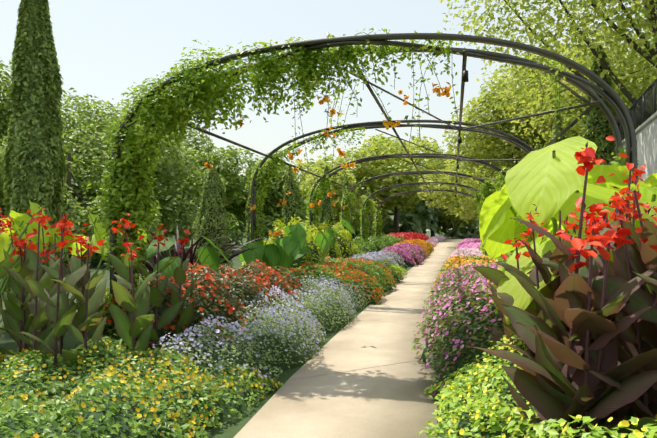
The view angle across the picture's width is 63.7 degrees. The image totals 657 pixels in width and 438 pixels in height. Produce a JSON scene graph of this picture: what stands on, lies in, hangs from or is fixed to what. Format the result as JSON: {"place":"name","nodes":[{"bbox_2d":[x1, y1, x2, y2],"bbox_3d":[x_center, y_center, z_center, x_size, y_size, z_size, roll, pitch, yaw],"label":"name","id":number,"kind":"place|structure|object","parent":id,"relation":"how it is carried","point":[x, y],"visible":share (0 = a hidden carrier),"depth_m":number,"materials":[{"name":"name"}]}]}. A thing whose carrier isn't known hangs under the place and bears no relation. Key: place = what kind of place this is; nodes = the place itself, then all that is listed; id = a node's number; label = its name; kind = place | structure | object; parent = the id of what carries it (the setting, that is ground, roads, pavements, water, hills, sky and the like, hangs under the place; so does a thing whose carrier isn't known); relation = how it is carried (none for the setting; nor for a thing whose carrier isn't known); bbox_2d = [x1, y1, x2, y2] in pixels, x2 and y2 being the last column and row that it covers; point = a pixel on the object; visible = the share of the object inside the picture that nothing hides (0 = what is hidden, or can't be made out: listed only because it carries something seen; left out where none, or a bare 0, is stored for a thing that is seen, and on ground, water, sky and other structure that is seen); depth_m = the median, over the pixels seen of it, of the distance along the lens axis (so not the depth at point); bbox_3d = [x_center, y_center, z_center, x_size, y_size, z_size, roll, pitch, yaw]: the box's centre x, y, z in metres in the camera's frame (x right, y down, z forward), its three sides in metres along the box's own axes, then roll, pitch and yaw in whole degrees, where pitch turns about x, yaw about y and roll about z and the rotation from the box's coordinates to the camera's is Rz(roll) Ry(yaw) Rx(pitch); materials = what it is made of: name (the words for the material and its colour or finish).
{"place":"outdoors","nodes":[
{"label":"outdoors","id":0,"kind":"place"},
{"bbox_2d":[0,231,450,437],"bbox_3d":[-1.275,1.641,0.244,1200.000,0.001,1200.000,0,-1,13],"label":"ground","id":1,"kind":"structure","parent":0,"point":[230,428],"depth_m":7.44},
{"bbox_2d":[0,0,66,327],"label":"cypress","id":2,"kind":"object","parent":1,"relation":"on","point":[33,165],"visible":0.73,"depth_m":8.71,"materials":[{"name":"green plant"}]},
{"bbox_2d":[0,57,70,170],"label":"tree","id":3,"kind":"object","parent":1,"relation":"on","point":[5,106],"visible":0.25,"depth_m":26.25,"materials":[{"name":"green plant"}]},
{"bbox_2d":[0,136,85,265],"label":"tree","id":4,"kind":"object","parent":1,"relation":"on","point":[71,211],"visible":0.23,"depth_m":20.86,"materials":[{"name":"green plant"}]},
{"bbox_2d":[0,200,147,304],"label":"elephant ear","id":5,"kind":"object","parent":1,"relation":"on","point":[20,220],"visible":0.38,"depth_m":8.08,"materials":[{"name":"green"}]},
{"bbox_2d":[0,153,163,265],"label":"tree","id":6,"kind":"object","parent":1,"relation":"on","point":[82,183],"visible":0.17,"depth_m":24.38,"materials":[{"name":"green plant"}]},
{"bbox_2d":[3,87,184,192],"bbox_3d":[-15.524,-2.917,34.125,12.577,10.458,12.434,0,-1,13],"label":"tree","id":7,"kind":"object","parent":1,"relation":"on","point":[98,116],"visible":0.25,"depth_m":30.51,"materials":[{"name":"green plant"}]},
{"bbox_2d":[0,204,200,365],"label":"canna","id":8,"kind":"object","parent":1,"relation":"on","point":[51,317],"visible":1,"depth_m":5.68,"materials":[{"name":"green plant"}]},
{"bbox_2d":[61,123,200,255],"bbox_3d":[-11.293,-1.455,30.243,8.184,7.948,8.443,1,-1,-27],"label":"tree","id":9,"kind":"object","parent":1,"relation":"on","point":[164,182],"visible":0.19,"depth_m":29.43,"materials":[{"name":"green plant"}]},
{"bbox_2d":[0,334,283,437],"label":"yellow flower bed","id":10,"kind":"object","parent":1,"relation":"on","point":[105,391],"visible":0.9,"depth_m":4.31,"materials":[{"name":"green plant"}]},
{"bbox_2d":[146,127,216,234],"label":"tree","id":11,"kind":"object","parent":1,"relation":"on","point":[193,143],"visible":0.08,"depth_m":41.99,"materials":[{"name":"green plant"}]},
{"bbox_2d":[96,221,268,280],"bbox_3d":[-2.906,0.773,10.333,3.565,2.125,3.547,-1,-1,29],"label":"purple millet","id":12,"kind":"object","parent":1,"relation":"on","point":[150,267],"visible":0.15,"depth_m":10.04,"materials":[{"name":"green plant"}]},
{"bbox_2d":[146,235,228,281],"bbox_3d":[-2.228,1.030,8.399,0.658,1.542,1.496,-1,-1,42],"label":"large-leaved plant","id":13,"kind":"object","parent":1,"relation":"on","point":[208,256],"visible":0.56,"depth_m":8.30,"materials":[{"name":"green"}]},
{"bbox_2d":[75,259,305,353],"bbox_3d":[-1.803,1.256,8.800,2.519,1.119,4.081,0,-1,13],"label":"flower bed","id":14,"kind":"object","parent":1,"relation":"on","point":[219,292],"visible":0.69,"depth_m":7.43,"materials":[{"name":"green plant"}]},
{"bbox_2d":[148,145,262,248],"bbox_3d":[-9.017,-1.555,37.543,8.039,7.859,8.039,0,-1,13],"label":"tree","id":15,"kind":"object","parent":1,"relation":"on","point":[233,186],"visible":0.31,"depth_m":37.70,"materials":[{"name":"green plant"}]},
{"bbox_2d":[192,165,233,272],"bbox_3d":[-2.380,0.356,10.903,0.901,2.979,0.903,0,-1,13],"label":"cypress","id":16,"kind":"object","parent":1,"relation":"on","point":[211,216],"visible":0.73,"depth_m":10.76,"materials":[{"name":"green plant"}]},
{"bbox_2d":[230,214,265,236],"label":"tree","id":17,"kind":"object","parent":1,"relation":"on","point":[242,227],"visible":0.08,"depth_m":106.53,"materials":[{"name":"green plant"}]},
{"bbox_2d":[244,178,261,242],"bbox_3d":[-4.224,-0.114,29.890,1.108,4.664,1.057,0,-1,13],"label":"climbing vine","id":18,"kind":"object","parent":1,"relation":"on","point":[248,219],"visible":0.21,"depth_m":29.70,"materials":[{"name":"green plant"}]},
{"bbox_2d":[236,220,271,236],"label":"tree","id":19,"kind":"object","parent":1,"relation":"on","point":[263,234],"depth_m":110.28,"materials":[{"name":"green plant"}]},
{"bbox_2d":[149,275,375,402],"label":"blue flowers","id":20,"kind":"object","parent":1,"relation":"on","point":[272,341],"visible":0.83,"depth_m":6.40,"materials":[{"name":"blue plant"}]},
{"bbox_2d":[222,157,317,237],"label":"climbing vine","id":21,"kind":"object","parent":1,"relation":"on","point":[272,210],"visible":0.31,"depth_m":47.26,"materials":[{"name":"green plant"}]},
{"bbox_2d":[282,166,297,225],"bbox_3d":[-2.397,-0.561,32.942,1.162,5.694,1.175,0,-1,13],"label":"cypress","id":22,"kind":"object","parent":1,"relation":"on","point":[289,209],"visible":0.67,"depth_m":32.73,"materials":[{"name":"green plant"}]},
{"bbox_2d":[227,219,354,273],"bbox_3d":[-1.158,0.934,12.860,3.491,1.906,1.636,1,-1,-37],"label":"elephant ear","id":23,"kind":"object","parent":1,"relation":"on","point":[287,250],"visible":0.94,"depth_m":12.36},
{"bbox_2d":[240,215,360,273],"bbox_3d":[-0.502,0.913,18.052,2.472,2.173,8.103,0,-1,13],"label":"yellow-green shrub","id":24,"kind":"object","parent":1,"relation":"on","point":[343,250],"visible":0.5,"depth_m":16.57,"materials":[{"name":"yellow plant"}]},
{"bbox_2d":[318,165,334,228],"bbox_3d":[-0.125,-0.708,35.987,1.218,6.068,1.209,0,-1,13],"label":"cypress","id":25,"kind":"object","parent":1,"relation":"on","point":[326,210],"visible":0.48,"depth_m":35.71,"materials":[{"name":"green plant"}]},
{"bbox_2d":[243,115,420,273],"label":"vine arch","id":26,"kind":"structure","parent":1,"relation":"on","point":[264,178],"depth_m":12.44,"materials":[{"name":"green plant"}]},
{"bbox_2d":[285,154,380,233],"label":"tree","id":27,"kind":"object","parent":1,"relation":"on","point":[309,181],"visible":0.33,"depth_m":66.27,"materials":[{"name":"green plant"}]},
{"bbox_2d":[283,256,402,304],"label":"orange flowers","id":28,"kind":"object","parent":1,"relation":"on","point":[377,279],"visible":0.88,"depth_m":12.63,"materials":[{"name":"orange plant"}]},
{"bbox_2d":[340,176,353,240],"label":"climbing vine","id":29,"kind":"object","parent":1,"relation":"on","point":[351,221],"visible":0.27,"depth_m":41.89,"materials":[{"name":"green plant"}]},
{"bbox_2d":[83,28,638,338],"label":"vine","id":30,"kind":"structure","parent":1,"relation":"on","point":[202,94],"depth_m":7.09,"materials":[{"name":"green plant"}]},
{"bbox_2d":[365,187,374,239],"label":"climbing vine","id":31,"kind":"object","parent":1,"relation":"on","point":[370,225],"visible":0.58,"depth_m":54.72,"materials":[{"name":"green plant"}]},
{"bbox_2d":[110,33,637,305],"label":"arch","id":32,"kind":"structure","parent":1,"relation":"on","point":[610,96],"depth_m":6.55,"materials":[{"name":"metal"}]},
{"bbox_2d":[351,234,403,254],"bbox_3d":[3.102,1.602,33.107,2.453,1.408,24.146,0,-1,13],"label":"green bed","id":33,"kind":"object","parent":1,"relation":"on","point":[374,244],"visible":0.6,"depth_m":27.51,"materials":[{"name":"green plant"}]},
{"bbox_2d":[350,250,404,266],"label":"lavender flowers","id":34,"kind":"object","parent":1,"relation":"on","point":[391,258],"visible":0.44,"depth_m":20.34,"materials":[{"name":"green plant"}]},
{"bbox_2d":[332,203,425,238],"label":"tree","id":35,"kind":"object","parent":1,"relation":"on","point":[389,219],"visible":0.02,"depth_m":84.61,"materials":[{"name":"green plant"}]},
{"bbox_2d":[332,134,450,235],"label":"tree","id":36,"kind":"object","parent":1,"relation":"on","point":[385,146],"visible":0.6,"depth_m":73.28,"materials":[{"name":"green plant"}]},
{"bbox_2d":[251,120,534,242],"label":"arch","id":37,"kind":"structure","parent":1,"relation":"on","point":[522,145],"depth_m":12.03,"materials":[{"name":"metal"}]},
{"bbox_2d":[386,264,407,278],"bbox_3d":[2.047,1.757,17.960,1.226,0.469,3.265,0,-1,13],"label":"bed filler","id":38,"kind":"object","parent":1,"relation":"on","point":[401,270],"visible":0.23,"depth_m":17.71,"materials":[{"name":"green plant"}]},
{"bbox_2d":[381,243,427,266],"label":"pink flowers","id":39,"kind":"object","parent":1,"relation":"on","point":[415,255],"visible":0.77,"depth_m":23.91,"materials":[{"name":"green plant"}]},
{"bbox_2d":[310,153,505,231],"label":"arch","id":40,"kind":"structure","parent":1,"relation":"on","point":[435,155],"depth_m":17.04,"materials":[{"name":"metal"}]},
{"bbox_2d":[388,232,429,240],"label":"flowers","id":41,"kind":"object","parent":1,"relation":"on","point":[411,235],"visible":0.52,"depth_m":45.45,"materials":[{"name":"red plant"}]},
{"bbox_2d":[306,164,512,255],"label":"vine arch","id":42,"kind":"structure","parent":1,"relation":"on","point":[322,183],"depth_m":17.48,"materials":[{"name":"green plant"}]},
{"bbox_2d":[374,162,446,234],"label":"tree","id":43,"kind":"object","parent":1,"relation":"on","point":[422,222],"visible":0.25,"depth_m":83.08,"materials":[{"name":"green plant"}]},
{"bbox_2d":[393,239,433,256],"bbox_3d":[5.663,1.823,35.092,2.436,0.995,11.120,0,-1,13],"label":"flower bed","id":44,"kind":"object","parent":1,"relation":"on","point":[428,248],"visible":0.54,"depth_m":32.67,"materials":[{"name":"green plant"}]},
{"bbox_2d":[342,171,493,237],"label":"arch","id":45,"kind":"structure","parent":1,"relation":"on","point":[412,173],"depth_m":22.19,"materials":[{"name":"metal"}]},
{"bbox_2d":[338,176,499,244],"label":"vine arch","id":46,"kind":"structure","parent":1,"relation":"on","point":[485,192],"depth_m":22.47,"materials":[{"name":"green plant"}]},
{"bbox_2d":[362,182,477,239],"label":"arch","id":47,"kind":"structure","parent":1,"relation":"on","point":[404,184],"depth_m":27.34,"materials":[{"name":"metal"}]},
{"bbox_2d":[359,185,484,243],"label":"vine arch","id":48,"kind":"structure","parent":1,"relation":"on","point":[367,209],"depth_m":27.56,"materials":[{"name":"green plant"}]},
{"bbox_2d":[376,189,473,237],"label":"arch","id":49,"kind":"structure","parent":1,"relation":"on","point":[386,199],"depth_m":32.37,"materials":[{"name":"metal"}]},
{"bbox_2d":[373,204,483,251],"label":"vine arch","id":50,"kind":"structure","parent":1,"relation":"on","point":[379,217],"depth_m":32.63,"materials":[{"name":"green plant"}]},
{"bbox_2d":[382,135,477,236],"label":"tree","id":51,"kind":"object","parent":1,"relation":"on","point":[453,218],"visible":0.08,"depth_m":89.84,"materials":[{"name":"green plant"}]},
{"bbox_2d":[426,236,446,247],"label":"pink flowers","id":52,"kind":"object","parent":1,"relation":"on","point":[434,240],"visible":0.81,"depth_m":60.73,"materials":[{"name":"pink plant"}]},
{"bbox_2d":[428,205,479,238],"bbox_3d":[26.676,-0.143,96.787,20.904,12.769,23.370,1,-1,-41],"label":"hedge","id":53,"kind":"object","parent":1,"relation":"on","point":[463,233],"visible":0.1,"depth_m":89.99,"materials":[{"name":"green plant"}]},
{"bbox_2d":[411,261,506,395],"bbox_3d":[2.592,1.257,8.182,2.343,1.093,6.857,0,-1,13],"label":"pink flower bush","id":54,"kind":"object","parent":1,"relation":"on","point":[461,314],"visible":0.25,"depth_m":5.89,"materials":[{"name":"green plant"}]},
{"bbox_2d":[445,247,482,262],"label":"pink flowers","id":55,"kind":"object","parent":1,"relation":"on","point":[466,251],"visible":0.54,"depth_m":24.40,"materials":[{"name":"pink plant"}]},
{"bbox_2d":[430,255,498,296],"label":"orange flowers","id":56,"kind":"object","parent":1,"relation":"on","point":[452,262],"visible":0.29,"depth_m":14.70,"materials":[{"name":"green plant"}]},
{"bbox_2d":[456,238,481,248],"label":"bed","id":57,"kind":"object","parent":1,"relation":"on","point":[470,243],"visible":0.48,"depth_m":40.83,"materials":[{"name":"pink plant"}]},
{"bbox_2d":[478,243,487,255],"bbox_3d":[7.579,1.165,24.372,1.368,1.898,3.110,0,-1,13],"label":"shrub","id":58,"kind":"object","parent":1,"relation":"on","point":[484,252],"visible":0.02,"depth_m":23.95,"materials":[{"name":"green plant"}]},
{"bbox_2d":[441,117,524,223],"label":"tree","id":59,"kind":"object","parent":1,"relation":"on","point":[451,161],"depth_m":62.12,"materials":[{"name":"green plant"}]},
{"bbox_2d":[417,53,576,224],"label":"tree","id":60,"kind":"object","parent":1,"relation":"on","point":[487,147],"visible":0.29,"depth_m":44.64,"materials":[{"name":"green plant"}]},
{"bbox_2d":[495,250,512,262],"bbox_3d":[5.882,1.218,15.520,2.126,1.471,15.102,0,-1,13],"label":"green bed","id":61,"kind":"object","parent":1,"relation":"on","point":[501,258],"visible":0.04,"depth_m":15.66,"materials":[{"name":"green plant"}]},
{"bbox_2d":[483,231,550,303],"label":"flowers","id":62,"kind":"object","parent":1,"relation":"on","point":[501,268],"depth_m":6.57,"materials":[{"name":"plant"}]},
{"bbox_2d":[418,333,656,437],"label":"flowering ground cover","id":63,"kind":"object","parent":1,"relation":"on","point":[479,401],"visible":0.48,"depth_m":3.17,"materials":[{"name":"green plant"}]},
{"bbox_2d":[440,0,656,129],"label":"tree","id":64,"kind":"object","parent":1,"relation":"on","point":[650,15],"visible":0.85,"depth_m":18.20,"materials":[{"name":"green plant"}]},
{"bbox_2d":[549,112,567,143],"bbox_3d":[11.393,-1.606,26.165,1.548,7.509,1.468,0,-1,13],"label":"cypress","id":65,"kind":"object","parent":1,"relation":"on","point":[556,127],"visible":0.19,"depth_m":26.06,"materials":[{"name":"green plant"}]},
{"bbox_2d":[465,125,656,437],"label":"canna","id":66,"kind":"object","parent":1,"relation":"on","point":[583,261],"visible":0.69,"depth_m":3.05,"materials":[{"name":"brown plant"}]},
{"bbox_2d":[473,179,656,437],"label":"canna","id":67,"kind":"object","parent":1,"relation":"on","point":[637,354],"visible":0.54,"depth_m":3.09,"materials":[{"name":"brown plant"}]},
{"bbox_2d":[479,136,656,324],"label":"elephant ear","id":68,"kind":"object","parent":1,"relation":"on","point":[548,181],"visible":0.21,"depth_m":4.85},
{"bbox_2d":[494,34,656,189],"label":"tree","id":69,"kind":"object","parent":1,"relation":"on","point":[524,79],"visible":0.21,"depth_m":37.35,"materials":[{"name":"green plant"}]},
{"bbox_2d":[509,0,656,147],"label":"tree","id":70,"kind":"object","parent":1,"relation":"on","point":[651,78],"visible":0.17,"depth_m":31.32,"materials":[{"name":"green plant"}]},
{"bbox_2d":[581,44,617,164],"bbox_3d":[10.878,-2.503,21.207,1.670,9.137,1.672,0,-1,13],"label":"cypress","id":71,"kind":"object","parent":1,"relation":"on","point":[596,116],"visible":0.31,"depth_m":20.86,"materials":[{"name":"green plant"}]},
{"bbox_2d":[614,78,656,182],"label":"wall","id":72,"kind":"structure","parent":1,"relation":"on","point":[646,132],"depth_m":15.84,"materials":[{"name":"concrete"}]},
{"bbox_2d":[0,0,655,230],"label":"sky","id":73,"kind":"structure","parent":0,"point":[103,47],"materials":[{"name":"white"}]},
{"bbox_2d":[234,237,466,437],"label":"path","id":74,"kind":"structure","parent":0,"point":[362,375],"depth_m":5.54,"materials":[{"name":"concrete"}]}
]}

